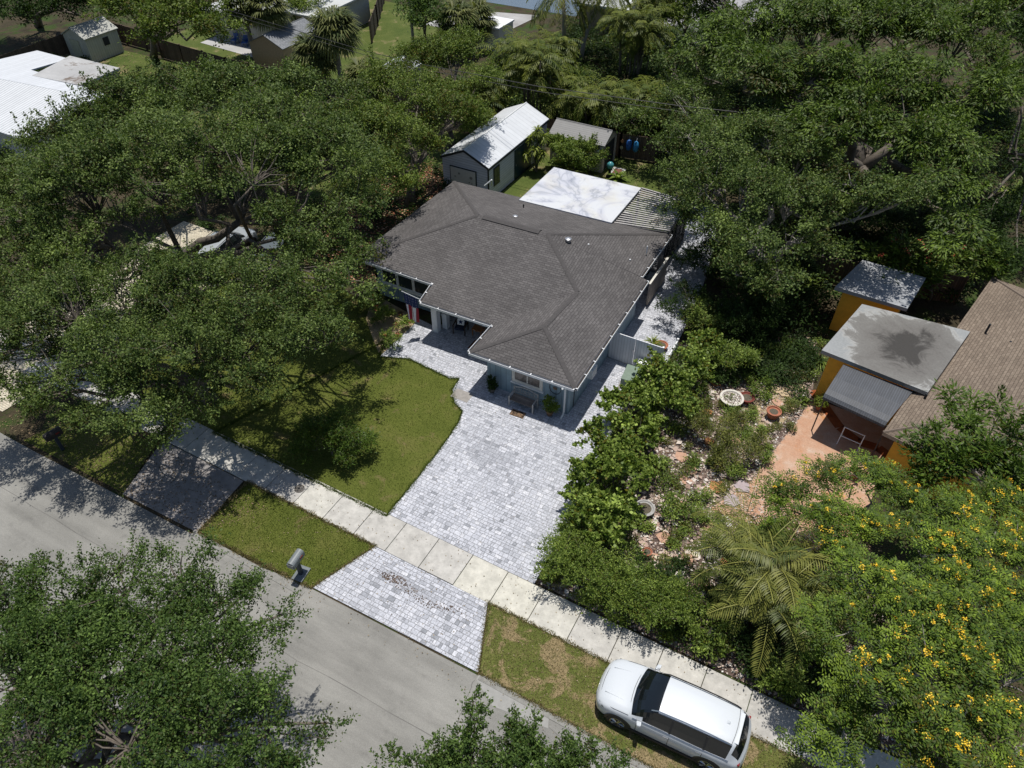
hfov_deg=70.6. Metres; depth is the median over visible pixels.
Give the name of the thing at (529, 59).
areca palm
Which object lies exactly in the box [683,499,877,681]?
feather palm
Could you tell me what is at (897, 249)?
flowering shrub
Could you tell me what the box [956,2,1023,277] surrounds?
dark tree
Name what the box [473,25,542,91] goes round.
areca palm
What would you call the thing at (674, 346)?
rail fence
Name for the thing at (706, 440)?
stepping stone
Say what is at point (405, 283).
window
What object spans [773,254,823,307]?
shrub
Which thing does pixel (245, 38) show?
patio chair
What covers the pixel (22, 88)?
white roofed house
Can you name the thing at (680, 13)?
broadleaf tree
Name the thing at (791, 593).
shrub
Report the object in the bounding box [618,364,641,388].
utility box
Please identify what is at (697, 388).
shrub
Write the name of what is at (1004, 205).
shrub
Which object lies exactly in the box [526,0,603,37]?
coconut palm
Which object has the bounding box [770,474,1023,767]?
cassia tree
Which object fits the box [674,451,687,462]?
stepping stone
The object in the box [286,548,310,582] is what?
mailbox
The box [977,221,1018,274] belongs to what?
shrub
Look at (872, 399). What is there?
awning
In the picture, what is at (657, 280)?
screen fence
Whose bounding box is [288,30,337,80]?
fan palm
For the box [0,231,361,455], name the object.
oak tree
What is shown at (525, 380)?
window
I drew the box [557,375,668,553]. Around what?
sea grape shrub
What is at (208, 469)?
neighbour apron
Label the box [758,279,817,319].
shrub
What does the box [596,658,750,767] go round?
parked suv
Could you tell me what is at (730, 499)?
stepping stone
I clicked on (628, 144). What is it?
hanging float
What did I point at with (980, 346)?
yellow house
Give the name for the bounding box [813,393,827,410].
potted plant
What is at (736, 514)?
feather palm
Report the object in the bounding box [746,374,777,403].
shrub
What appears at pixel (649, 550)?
flower pot
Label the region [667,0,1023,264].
mango tree
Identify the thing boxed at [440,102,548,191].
shed
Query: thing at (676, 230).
pergola
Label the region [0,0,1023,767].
ground
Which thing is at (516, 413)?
doormat
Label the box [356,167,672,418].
house
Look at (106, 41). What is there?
window
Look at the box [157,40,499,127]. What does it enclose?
wooden fence
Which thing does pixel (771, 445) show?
spiky plant
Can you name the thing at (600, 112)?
areca palm
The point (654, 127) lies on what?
areca palm
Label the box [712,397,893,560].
patio
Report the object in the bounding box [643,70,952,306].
oak tree
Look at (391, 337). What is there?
garden plant
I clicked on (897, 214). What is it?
shrub
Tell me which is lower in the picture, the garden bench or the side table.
the garden bench
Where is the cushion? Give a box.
[457,318,464,325]
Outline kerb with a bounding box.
[190,530,652,767]
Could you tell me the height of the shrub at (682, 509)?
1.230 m
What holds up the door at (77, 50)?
in the garden shed at (99, 40)
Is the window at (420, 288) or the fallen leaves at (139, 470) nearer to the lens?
the fallen leaves at (139, 470)
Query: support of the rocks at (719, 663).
on the garden bed at (732, 674)
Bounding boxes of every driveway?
[0,221,247,410]
[381,316,626,583]
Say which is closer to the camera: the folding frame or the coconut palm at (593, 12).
the folding frame
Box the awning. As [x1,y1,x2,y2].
[811,364,912,455]
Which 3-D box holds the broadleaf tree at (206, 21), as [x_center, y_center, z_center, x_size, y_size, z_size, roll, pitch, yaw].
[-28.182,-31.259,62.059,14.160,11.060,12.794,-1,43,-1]
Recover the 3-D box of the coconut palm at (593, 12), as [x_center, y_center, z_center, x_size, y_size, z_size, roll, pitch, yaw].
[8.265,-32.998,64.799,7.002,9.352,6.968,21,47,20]
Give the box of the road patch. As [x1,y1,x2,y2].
[476,675,548,727]
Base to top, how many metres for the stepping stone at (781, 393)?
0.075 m
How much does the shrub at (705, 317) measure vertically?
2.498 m
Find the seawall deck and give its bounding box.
[429,12,532,27]
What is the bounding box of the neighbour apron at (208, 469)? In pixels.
[123,441,242,531]
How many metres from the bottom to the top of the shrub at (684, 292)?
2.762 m
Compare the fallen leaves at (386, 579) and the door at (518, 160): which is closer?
the fallen leaves at (386, 579)
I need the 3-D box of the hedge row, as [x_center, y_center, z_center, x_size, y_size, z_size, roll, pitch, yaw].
[4.505,6.552,27.861,6.960,2.361,5.883,21,47,20]
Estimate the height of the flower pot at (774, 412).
0.450 m
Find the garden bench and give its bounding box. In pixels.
[508,385,538,414]
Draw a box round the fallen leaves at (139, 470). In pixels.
[2,398,267,532]
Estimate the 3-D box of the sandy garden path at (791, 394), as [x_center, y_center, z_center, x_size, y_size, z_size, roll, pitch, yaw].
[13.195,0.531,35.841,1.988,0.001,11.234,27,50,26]
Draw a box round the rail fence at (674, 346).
[664,338,678,365]
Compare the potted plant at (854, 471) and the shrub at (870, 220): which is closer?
the potted plant at (854, 471)
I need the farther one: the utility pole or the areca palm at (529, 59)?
the utility pole
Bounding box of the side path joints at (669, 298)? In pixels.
[626,208,713,358]
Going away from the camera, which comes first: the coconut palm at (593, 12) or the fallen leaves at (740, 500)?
the fallen leaves at (740, 500)
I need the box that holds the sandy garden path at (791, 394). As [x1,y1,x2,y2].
[738,333,815,463]
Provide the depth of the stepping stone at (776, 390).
36.01 m
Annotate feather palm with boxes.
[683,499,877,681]
[691,466,800,574]
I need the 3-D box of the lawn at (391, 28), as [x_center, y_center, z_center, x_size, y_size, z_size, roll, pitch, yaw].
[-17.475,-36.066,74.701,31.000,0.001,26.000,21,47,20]
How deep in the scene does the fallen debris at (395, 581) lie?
28.29 m
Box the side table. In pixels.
[471,324,484,335]
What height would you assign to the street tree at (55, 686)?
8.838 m
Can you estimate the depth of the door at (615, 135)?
53.35 m
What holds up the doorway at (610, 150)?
in the storage shed at (605, 136)
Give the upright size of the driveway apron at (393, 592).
0.005 m
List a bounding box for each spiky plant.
[606,168,629,181]
[646,334,661,346]
[755,423,769,434]
[765,442,774,449]
[814,355,827,370]
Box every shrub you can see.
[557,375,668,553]
[621,327,727,417]
[654,276,722,324]
[654,486,698,526]
[669,232,744,282]
[676,295,733,341]
[677,377,721,413]
[678,394,775,475]
[681,600,747,667]
[707,289,781,349]
[707,337,762,370]
[718,267,794,325]
[722,618,786,675]
[731,519,794,564]
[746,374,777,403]
[753,652,810,697]
[755,573,813,621]
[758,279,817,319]
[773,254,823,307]
[805,186,888,243]
[855,225,1021,301]
[870,189,964,247]
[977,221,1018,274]
[982,194,1019,227]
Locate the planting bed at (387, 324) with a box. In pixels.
[366,299,415,353]
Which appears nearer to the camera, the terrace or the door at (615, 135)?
the door at (615, 135)
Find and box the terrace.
[200,37,252,56]
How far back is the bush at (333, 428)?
31.97 m
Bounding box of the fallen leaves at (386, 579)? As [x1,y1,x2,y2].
[22,401,776,765]
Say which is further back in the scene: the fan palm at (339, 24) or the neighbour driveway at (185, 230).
the fan palm at (339, 24)
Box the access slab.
[451,388,473,402]
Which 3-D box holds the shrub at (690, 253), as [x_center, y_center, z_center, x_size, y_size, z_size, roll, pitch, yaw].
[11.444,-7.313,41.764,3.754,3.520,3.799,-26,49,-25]
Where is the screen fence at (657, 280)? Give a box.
[646,256,668,304]
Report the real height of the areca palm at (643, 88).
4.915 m
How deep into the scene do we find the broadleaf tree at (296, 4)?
71.32 m
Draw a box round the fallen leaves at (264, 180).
[82,51,463,238]
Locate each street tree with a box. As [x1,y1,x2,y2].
[0,524,360,767]
[361,683,636,767]
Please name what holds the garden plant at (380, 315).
on the planting bed at (387, 324)
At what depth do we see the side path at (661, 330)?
41.19 m
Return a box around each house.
[0,50,102,161]
[202,0,370,41]
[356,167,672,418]
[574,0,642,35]
[814,260,1023,538]
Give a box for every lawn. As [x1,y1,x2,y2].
[24,413,153,492]
[33,50,468,208]
[84,266,460,512]
[138,0,446,81]
[199,483,374,586]
[479,603,815,767]
[502,150,705,231]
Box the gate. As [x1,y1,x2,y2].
[608,332,664,365]
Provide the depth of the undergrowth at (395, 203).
49.98 m
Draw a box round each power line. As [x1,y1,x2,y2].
[211,5,795,117]
[216,10,737,117]
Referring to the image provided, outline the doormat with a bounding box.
[509,409,525,418]
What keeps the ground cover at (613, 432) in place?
on the garden bed at (732, 674)
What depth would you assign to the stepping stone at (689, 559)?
28.88 m
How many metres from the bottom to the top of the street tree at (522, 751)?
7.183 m
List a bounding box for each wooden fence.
[0,22,161,58]
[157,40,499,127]
[368,0,384,42]
[547,118,783,170]
[792,253,968,304]
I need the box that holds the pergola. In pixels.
[613,187,686,272]
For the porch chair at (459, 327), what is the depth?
39.08 m
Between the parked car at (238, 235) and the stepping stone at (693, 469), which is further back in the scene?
the parked car at (238, 235)
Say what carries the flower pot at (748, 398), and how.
on the garden bed at (732, 674)
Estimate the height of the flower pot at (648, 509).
0.300 m
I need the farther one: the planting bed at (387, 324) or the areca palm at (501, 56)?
the areca palm at (501, 56)
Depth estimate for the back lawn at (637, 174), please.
52.24 m
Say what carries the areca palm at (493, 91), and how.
on the ground at (14, 34)
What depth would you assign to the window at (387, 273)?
40.59 m
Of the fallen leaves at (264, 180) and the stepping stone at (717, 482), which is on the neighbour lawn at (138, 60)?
the fallen leaves at (264, 180)
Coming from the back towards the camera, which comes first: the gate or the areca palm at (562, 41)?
the areca palm at (562, 41)
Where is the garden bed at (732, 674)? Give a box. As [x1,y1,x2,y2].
[538,304,910,761]
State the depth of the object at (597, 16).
73.20 m
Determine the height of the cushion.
0.374 m
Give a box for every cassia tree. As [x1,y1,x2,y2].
[748,448,934,572]
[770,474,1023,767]
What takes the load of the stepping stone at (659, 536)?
on the garden bed at (732, 674)
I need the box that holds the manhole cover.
[294,485,304,492]
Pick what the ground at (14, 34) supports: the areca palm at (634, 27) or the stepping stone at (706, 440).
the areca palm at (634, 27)
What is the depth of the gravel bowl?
35.18 m
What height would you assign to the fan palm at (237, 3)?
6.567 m
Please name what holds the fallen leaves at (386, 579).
on the ground at (14, 34)
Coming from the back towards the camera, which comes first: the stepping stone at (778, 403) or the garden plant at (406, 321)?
the garden plant at (406, 321)
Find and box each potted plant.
[484,374,498,393]
[540,394,560,416]
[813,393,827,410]
[852,465,863,479]
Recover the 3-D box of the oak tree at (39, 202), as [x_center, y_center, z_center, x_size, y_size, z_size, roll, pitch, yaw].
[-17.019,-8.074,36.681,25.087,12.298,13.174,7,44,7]
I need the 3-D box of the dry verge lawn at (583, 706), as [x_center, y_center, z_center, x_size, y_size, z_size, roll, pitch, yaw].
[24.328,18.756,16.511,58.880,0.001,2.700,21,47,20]
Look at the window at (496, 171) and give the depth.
49.23 m
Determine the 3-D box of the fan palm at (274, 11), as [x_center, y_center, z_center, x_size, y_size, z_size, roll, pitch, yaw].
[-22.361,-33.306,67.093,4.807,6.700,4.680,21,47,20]
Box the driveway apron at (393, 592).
[313,547,487,671]
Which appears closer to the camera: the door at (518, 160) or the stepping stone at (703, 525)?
the stepping stone at (703, 525)
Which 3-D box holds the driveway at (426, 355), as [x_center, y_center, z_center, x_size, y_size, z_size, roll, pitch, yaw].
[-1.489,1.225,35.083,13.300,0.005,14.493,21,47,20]
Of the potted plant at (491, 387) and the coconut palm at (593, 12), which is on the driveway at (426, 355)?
the potted plant at (491, 387)
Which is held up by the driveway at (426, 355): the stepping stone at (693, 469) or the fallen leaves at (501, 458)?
the fallen leaves at (501, 458)
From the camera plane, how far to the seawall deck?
78.75 m
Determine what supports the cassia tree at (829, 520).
on the ground at (14, 34)
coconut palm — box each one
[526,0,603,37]
[575,0,638,68]
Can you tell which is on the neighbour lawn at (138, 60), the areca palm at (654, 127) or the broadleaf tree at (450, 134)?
the broadleaf tree at (450, 134)
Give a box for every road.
[0,433,637,767]
[607,0,790,50]
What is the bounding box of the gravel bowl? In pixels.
[720,389,743,406]
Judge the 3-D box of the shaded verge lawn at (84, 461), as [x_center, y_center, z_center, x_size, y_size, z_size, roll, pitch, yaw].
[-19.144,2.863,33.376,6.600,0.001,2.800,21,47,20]
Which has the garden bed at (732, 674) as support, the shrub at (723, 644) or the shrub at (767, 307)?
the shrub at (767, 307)
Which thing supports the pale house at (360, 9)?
on the lawn at (391, 28)
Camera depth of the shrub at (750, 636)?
25.59 m
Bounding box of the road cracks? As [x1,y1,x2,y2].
[0,486,607,763]
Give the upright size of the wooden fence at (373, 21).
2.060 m
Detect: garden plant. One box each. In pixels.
[357,290,386,309]
[369,304,397,325]
[378,327,403,349]
[392,314,413,331]
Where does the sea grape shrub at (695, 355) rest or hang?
on the garden bed at (732, 674)
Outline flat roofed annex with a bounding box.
[32,56,123,105]
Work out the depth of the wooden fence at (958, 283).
41.35 m
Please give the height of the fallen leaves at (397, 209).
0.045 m
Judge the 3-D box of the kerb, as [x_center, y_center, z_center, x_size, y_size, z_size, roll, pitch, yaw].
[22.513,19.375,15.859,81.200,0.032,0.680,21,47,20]
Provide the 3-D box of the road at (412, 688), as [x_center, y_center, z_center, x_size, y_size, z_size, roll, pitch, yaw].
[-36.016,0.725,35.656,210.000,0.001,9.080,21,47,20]
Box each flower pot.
[636,499,654,515]
[642,547,652,557]
[655,340,667,349]
[740,391,754,404]
[766,405,781,419]
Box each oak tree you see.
[0,52,380,194]
[0,80,406,308]
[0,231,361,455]
[318,16,505,207]
[605,0,740,138]
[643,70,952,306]
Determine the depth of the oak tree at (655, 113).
50.99 m
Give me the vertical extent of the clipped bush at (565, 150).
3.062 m
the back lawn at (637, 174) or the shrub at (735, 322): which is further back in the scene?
the back lawn at (637, 174)
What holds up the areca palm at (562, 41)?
on the ground at (14, 34)
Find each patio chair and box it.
[230,32,239,44]
[241,35,248,46]
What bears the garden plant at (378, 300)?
on the planting bed at (387, 324)
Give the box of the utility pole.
[408,0,414,42]
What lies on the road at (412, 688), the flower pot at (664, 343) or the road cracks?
the road cracks
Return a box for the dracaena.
[522,125,548,171]
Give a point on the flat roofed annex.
(67, 69)
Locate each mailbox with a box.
[42,426,64,450]
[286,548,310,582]
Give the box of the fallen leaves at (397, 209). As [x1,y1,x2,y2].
[316,162,443,282]
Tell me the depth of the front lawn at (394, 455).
35.10 m
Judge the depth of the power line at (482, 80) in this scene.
48.07 m
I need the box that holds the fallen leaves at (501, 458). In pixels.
[410,321,588,568]
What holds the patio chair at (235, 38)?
on the terrace
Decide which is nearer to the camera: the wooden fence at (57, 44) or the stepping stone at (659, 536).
the stepping stone at (659, 536)
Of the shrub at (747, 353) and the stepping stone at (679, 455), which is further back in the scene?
the shrub at (747, 353)
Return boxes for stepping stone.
[655,531,670,544]
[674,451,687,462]
[680,476,691,484]
[681,553,692,565]
[686,465,696,474]
[700,520,712,529]
[704,438,713,444]
[709,481,726,493]
[724,493,739,506]
[734,480,749,492]
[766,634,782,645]
[770,386,779,392]
[771,399,783,405]
[778,389,789,396]
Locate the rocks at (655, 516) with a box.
[631,441,742,607]
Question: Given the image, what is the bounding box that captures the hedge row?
[529,480,710,633]
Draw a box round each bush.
[283,402,384,468]
[534,128,609,174]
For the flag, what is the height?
2.186 m
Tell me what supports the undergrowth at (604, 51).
on the ground at (14, 34)
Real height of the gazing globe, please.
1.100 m
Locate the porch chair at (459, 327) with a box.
[452,317,468,335]
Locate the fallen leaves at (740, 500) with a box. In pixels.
[542,213,916,748]
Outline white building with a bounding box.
[477,16,513,51]
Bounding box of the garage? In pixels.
[248,17,320,68]
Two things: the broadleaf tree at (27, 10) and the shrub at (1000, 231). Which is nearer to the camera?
the shrub at (1000, 231)
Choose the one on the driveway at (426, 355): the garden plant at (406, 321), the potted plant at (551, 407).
the potted plant at (551, 407)
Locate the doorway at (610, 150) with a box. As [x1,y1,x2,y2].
[604,137,614,169]
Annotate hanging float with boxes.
[626,139,631,150]
[633,141,638,151]
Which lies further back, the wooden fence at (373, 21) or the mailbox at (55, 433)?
the wooden fence at (373, 21)
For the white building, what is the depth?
70.68 m
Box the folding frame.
[836,427,864,451]
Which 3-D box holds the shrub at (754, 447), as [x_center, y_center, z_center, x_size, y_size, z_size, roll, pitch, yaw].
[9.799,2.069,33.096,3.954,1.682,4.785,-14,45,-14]
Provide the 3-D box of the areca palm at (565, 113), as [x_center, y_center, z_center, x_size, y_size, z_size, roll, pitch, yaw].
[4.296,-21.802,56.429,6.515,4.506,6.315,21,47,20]
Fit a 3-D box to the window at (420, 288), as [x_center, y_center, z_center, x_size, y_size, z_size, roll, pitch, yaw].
[-4.984,-5.467,39.663,1.040,1.400,0.050,21,47,20]
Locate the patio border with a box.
[811,390,888,457]
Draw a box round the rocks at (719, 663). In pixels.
[546,328,910,754]
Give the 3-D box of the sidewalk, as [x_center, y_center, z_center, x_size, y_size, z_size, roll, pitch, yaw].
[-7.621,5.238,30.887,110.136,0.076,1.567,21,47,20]
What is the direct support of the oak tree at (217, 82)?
on the ground at (14, 34)
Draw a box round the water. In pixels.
[487,0,578,15]
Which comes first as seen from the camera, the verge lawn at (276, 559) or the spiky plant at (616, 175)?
the verge lawn at (276, 559)
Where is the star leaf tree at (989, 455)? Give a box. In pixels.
[894,378,1023,518]
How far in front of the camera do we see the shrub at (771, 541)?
28.36 m
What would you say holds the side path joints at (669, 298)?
on the side path at (661, 330)
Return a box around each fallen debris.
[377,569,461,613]
[380,572,407,586]
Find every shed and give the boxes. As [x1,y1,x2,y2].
[61,16,123,61]
[383,56,420,93]
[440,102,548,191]
[549,118,618,172]
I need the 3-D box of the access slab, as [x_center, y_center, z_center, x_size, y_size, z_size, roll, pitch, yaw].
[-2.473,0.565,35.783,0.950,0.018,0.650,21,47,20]
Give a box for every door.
[69,39,83,57]
[450,166,475,185]
[514,144,522,179]
[523,140,530,171]
[613,135,616,160]
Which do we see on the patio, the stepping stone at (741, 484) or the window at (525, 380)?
the stepping stone at (741, 484)
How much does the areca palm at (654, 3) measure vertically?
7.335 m
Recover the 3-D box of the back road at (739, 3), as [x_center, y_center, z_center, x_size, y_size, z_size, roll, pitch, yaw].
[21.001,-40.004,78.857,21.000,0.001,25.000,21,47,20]
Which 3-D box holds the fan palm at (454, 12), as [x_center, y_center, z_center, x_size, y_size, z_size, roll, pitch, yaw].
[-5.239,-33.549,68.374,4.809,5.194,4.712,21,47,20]
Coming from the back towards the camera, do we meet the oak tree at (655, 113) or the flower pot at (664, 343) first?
the oak tree at (655, 113)
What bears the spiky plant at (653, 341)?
on the side path at (661, 330)
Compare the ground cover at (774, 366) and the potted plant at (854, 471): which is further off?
the ground cover at (774, 366)
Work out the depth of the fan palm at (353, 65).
59.04 m
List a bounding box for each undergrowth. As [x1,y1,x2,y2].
[0,53,465,247]
[471,8,1023,338]
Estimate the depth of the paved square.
52.90 m
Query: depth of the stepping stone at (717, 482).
31.57 m
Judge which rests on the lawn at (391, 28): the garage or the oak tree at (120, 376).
the garage
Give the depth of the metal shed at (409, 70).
62.42 m
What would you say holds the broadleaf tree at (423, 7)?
on the lawn at (391, 28)
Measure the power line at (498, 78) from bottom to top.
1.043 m
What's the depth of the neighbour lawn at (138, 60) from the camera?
59.39 m
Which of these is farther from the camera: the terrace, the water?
the water
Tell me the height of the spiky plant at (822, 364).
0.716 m
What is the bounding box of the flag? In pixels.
[402,291,419,322]
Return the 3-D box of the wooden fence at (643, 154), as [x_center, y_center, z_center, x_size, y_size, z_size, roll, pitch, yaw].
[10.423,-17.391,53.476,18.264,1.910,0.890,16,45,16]
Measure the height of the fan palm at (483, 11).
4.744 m
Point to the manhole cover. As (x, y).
(299, 488)
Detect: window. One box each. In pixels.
[102,36,109,45]
[381,269,397,286]
[397,275,413,291]
[413,280,428,294]
[493,164,499,186]
[512,371,542,391]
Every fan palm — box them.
[217,0,262,55]
[243,0,292,32]
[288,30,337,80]
[301,5,365,78]
[340,55,392,103]
[432,0,479,38]
[459,0,498,48]
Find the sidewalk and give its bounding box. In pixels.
[0,330,915,767]
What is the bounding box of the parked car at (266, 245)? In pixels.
[249,227,300,277]
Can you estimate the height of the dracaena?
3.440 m
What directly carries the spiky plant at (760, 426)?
on the garden bed at (732, 674)
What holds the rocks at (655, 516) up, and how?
on the garden bed at (732, 674)
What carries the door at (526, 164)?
in the shed at (495, 151)
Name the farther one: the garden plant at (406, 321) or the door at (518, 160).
the door at (518, 160)
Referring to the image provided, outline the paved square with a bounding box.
[611,167,625,176]
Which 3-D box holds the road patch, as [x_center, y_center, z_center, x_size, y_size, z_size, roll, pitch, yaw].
[-0.029,10.950,24.808,2.950,0.020,0.790,21,47,20]
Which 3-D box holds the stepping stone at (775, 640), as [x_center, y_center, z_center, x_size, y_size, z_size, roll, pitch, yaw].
[9.640,9.350,26.444,0.629,0.064,0.532,21,47,20]
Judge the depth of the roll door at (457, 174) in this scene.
49.25 m
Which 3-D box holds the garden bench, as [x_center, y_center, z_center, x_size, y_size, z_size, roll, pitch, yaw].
[0.551,0.738,34.909,1.350,0.990,0.590,21,47,20]
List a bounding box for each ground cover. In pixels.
[540,396,665,585]
[561,298,914,734]
[581,546,853,713]
[670,315,828,404]
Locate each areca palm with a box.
[460,63,518,129]
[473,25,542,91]
[492,35,579,113]
[523,66,608,125]
[526,23,583,86]
[554,70,646,133]
[594,0,681,86]
[606,75,688,135]
[622,0,684,60]
[641,82,719,155]
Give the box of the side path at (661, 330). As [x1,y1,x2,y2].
[623,207,715,363]
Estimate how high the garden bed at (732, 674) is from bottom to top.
0.001 m
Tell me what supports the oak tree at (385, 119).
on the ground at (14, 34)
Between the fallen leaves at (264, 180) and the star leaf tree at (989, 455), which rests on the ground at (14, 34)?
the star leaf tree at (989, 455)
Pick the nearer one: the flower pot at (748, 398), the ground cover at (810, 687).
the ground cover at (810, 687)
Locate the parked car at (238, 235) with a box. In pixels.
[197,227,257,277]
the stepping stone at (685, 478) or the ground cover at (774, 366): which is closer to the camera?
the stepping stone at (685, 478)
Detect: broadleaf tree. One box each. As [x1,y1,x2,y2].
[0,0,100,30]
[80,0,253,59]
[285,0,329,22]
[389,0,450,42]
[414,67,486,148]
[657,0,707,47]
[958,0,1023,118]
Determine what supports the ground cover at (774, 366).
on the garden bed at (732, 674)
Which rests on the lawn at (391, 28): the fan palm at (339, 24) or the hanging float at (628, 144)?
the fan palm at (339, 24)
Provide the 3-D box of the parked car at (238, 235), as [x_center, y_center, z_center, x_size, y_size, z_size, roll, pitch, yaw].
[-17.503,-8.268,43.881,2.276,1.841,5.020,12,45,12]
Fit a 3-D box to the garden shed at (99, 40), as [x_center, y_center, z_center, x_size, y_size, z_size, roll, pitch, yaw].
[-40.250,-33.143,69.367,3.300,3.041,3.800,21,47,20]
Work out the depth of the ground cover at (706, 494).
30.30 m
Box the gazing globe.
[606,161,613,177]
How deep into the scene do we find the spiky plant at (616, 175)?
51.79 m
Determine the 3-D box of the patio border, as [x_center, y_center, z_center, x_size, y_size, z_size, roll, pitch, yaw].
[15.792,1.913,34.358,1.182,0.001,5.026,-19,47,-19]
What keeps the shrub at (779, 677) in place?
on the ground at (14, 34)

